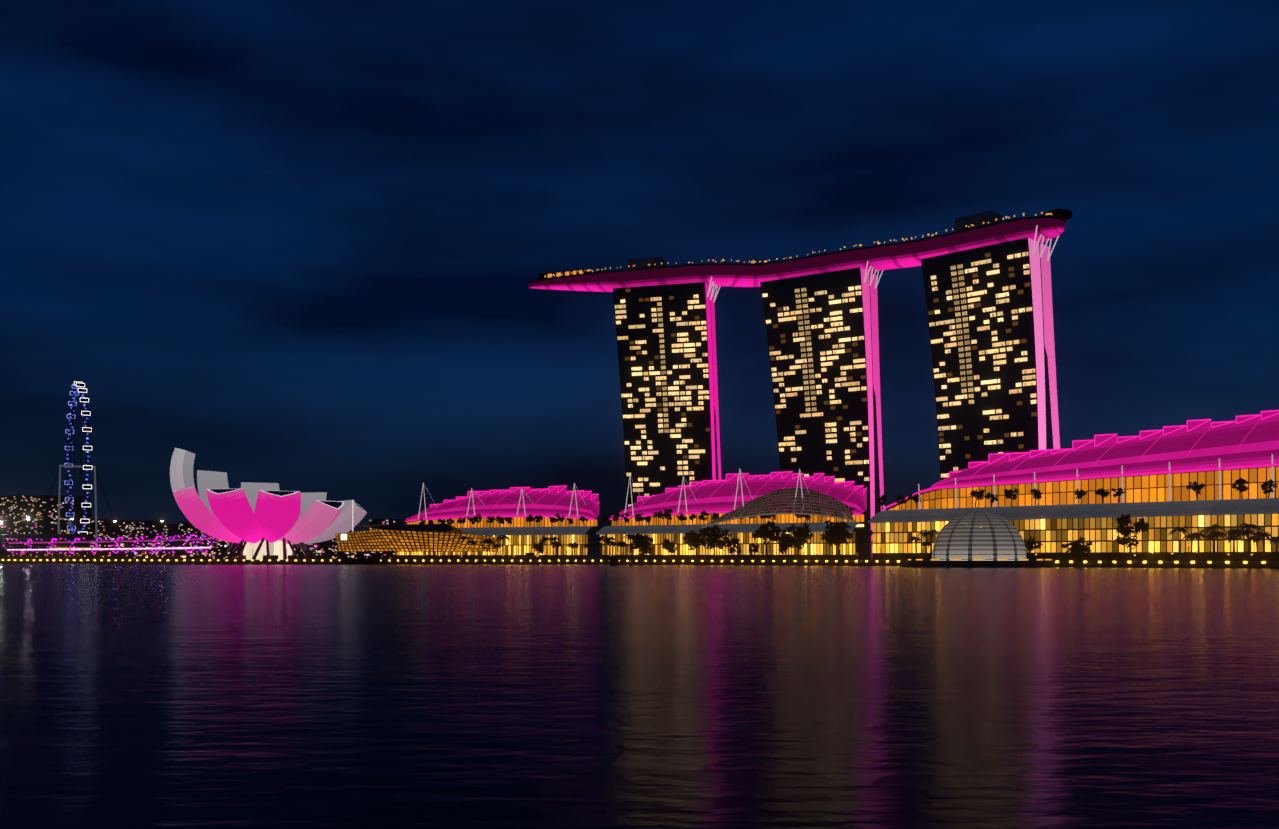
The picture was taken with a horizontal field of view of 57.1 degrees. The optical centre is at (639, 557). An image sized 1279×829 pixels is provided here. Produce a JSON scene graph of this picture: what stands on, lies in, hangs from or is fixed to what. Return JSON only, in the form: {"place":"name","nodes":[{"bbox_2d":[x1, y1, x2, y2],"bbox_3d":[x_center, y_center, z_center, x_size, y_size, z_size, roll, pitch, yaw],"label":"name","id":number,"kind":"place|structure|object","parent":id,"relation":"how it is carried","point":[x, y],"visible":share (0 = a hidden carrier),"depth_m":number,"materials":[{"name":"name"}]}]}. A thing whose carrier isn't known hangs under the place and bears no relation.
{"place":"outdoors","nodes":[
{"label":"outdoors","id":0,"kind":"place"},
{"bbox_2d":[0,558,1278,828],"bbox_3d":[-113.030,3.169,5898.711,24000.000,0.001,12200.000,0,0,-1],"label":"water","id":1,"kind":"structure","parent":0,"point":[484,696],"depth_m":26.61,"materials":[{"name":"liquid"}]},
{"bbox_2d":[35,381,132,559],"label":"ferris wheel","id":2,"kind":"object","parent":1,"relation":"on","point":[77,386],"visible":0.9,"depth_m":1110.50,"materials":[{"name":"blue metal"}]},
{"bbox_2d":[0,495,405,559],"bbox_3d":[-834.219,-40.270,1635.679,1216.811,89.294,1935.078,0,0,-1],"label":"city skyline","id":3,"kind":"structure","parent":1,"relation":"on","point":[20,515],"depth_m":1575.42,"materials":[{"name":"black"}]},
{"bbox_2d":[318,500,501,563],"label":"low pavilion building","id":4,"kind":"structure","parent":1,"relation":"on","point":[416,538],"depth_m":585.35,"materials":[{"name":"orange"}]},
{"bbox_2d":[0,553,861,565],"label":"floating booms and buoys","id":5,"kind":"object","parent":1,"relation":"on","point":[613,560],"visible":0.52,"depth_m":529.96,"materials":[{"name":"black"}]},
{"bbox_2d":[0,544,1278,567],"bbox_3d":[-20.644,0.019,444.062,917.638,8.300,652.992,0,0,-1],"label":"waterfront promenade","id":6,"kind":"structure","parent":0,"point":[1185,561],"depth_m":510.14,"materials":[{"name":"grey concrete"}]},
{"bbox_2d":[170,448,366,559],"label":"lotus-shaped museum","id":7,"kind":"structure","parent":6,"relation":"on","point":[262,519],"depth_m":627.42,"materials":[{"name":"pink metal"}]},
{"bbox_2d":[394,483,598,559],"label":"shoppes","id":8,"kind":"structure","parent":6,"relation":"on","point":[518,505],"depth_m":609.91,"materials":[{"name":"gold metal"}]},
{"bbox_2d":[613,282,720,506],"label":"hotel tower","id":9,"kind":"structure","parent":6,"relation":"on","point":[666,345],"depth_m":794.27,"materials":[{"name":"black glass"}]},
{"bbox_2d":[596,468,866,559],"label":"shoppes","id":10,"kind":"structure","parent":6,"relation":"on","point":[732,492],"depth_m":558.97,"materials":[{"name":"gold metal"}]},
{"bbox_2d":[702,488,855,527],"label":"arched roof","id":11,"kind":"structure","parent":10,"relation":"attached to","point":[771,504],"depth_m":522.14,"materials":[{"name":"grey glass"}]},
{"bbox_2d":[760,267,883,559],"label":"hotel tower","id":12,"kind":"structure","parent":6,"relation":"on","point":[822,336],"depth_m":759.43,"materials":[{"name":"black glass"}]},
{"bbox_2d":[529,208,1071,302],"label":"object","id":13,"kind":"structure","parent":12,"relation":"on","point":[981,229],"depth_m":759.13,"materials":[{"name":"pink metal"}]},
{"bbox_2d":[385,478,1278,560],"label":"trees","id":14,"kind":"object","parent":6,"relation":"on","point":[838,533],"visible":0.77,"depth_m":497.87,"materials":[{"name":"black plant"}]},
{"bbox_2d":[901,511,1057,567],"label":"glass dome","id":15,"kind":"structure","parent":6,"relation":"on","point":[975,539],"depth_m":382.17,"materials":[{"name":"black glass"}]},
{"bbox_2d":[921,238,1059,479],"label":"hotel tower","id":16,"kind":"structure","parent":6,"relation":"on","point":[990,317],"depth_m":693.10,"materials":[{"name":"black glass"}]},
{"bbox_2d":[868,410,1278,560],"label":"shoppes","id":17,"kind":"structure","parent":6,"relation":"on","point":[1152,474],"depth_m":418.62,"materials":[{"name":"gold metal"}]}
]}

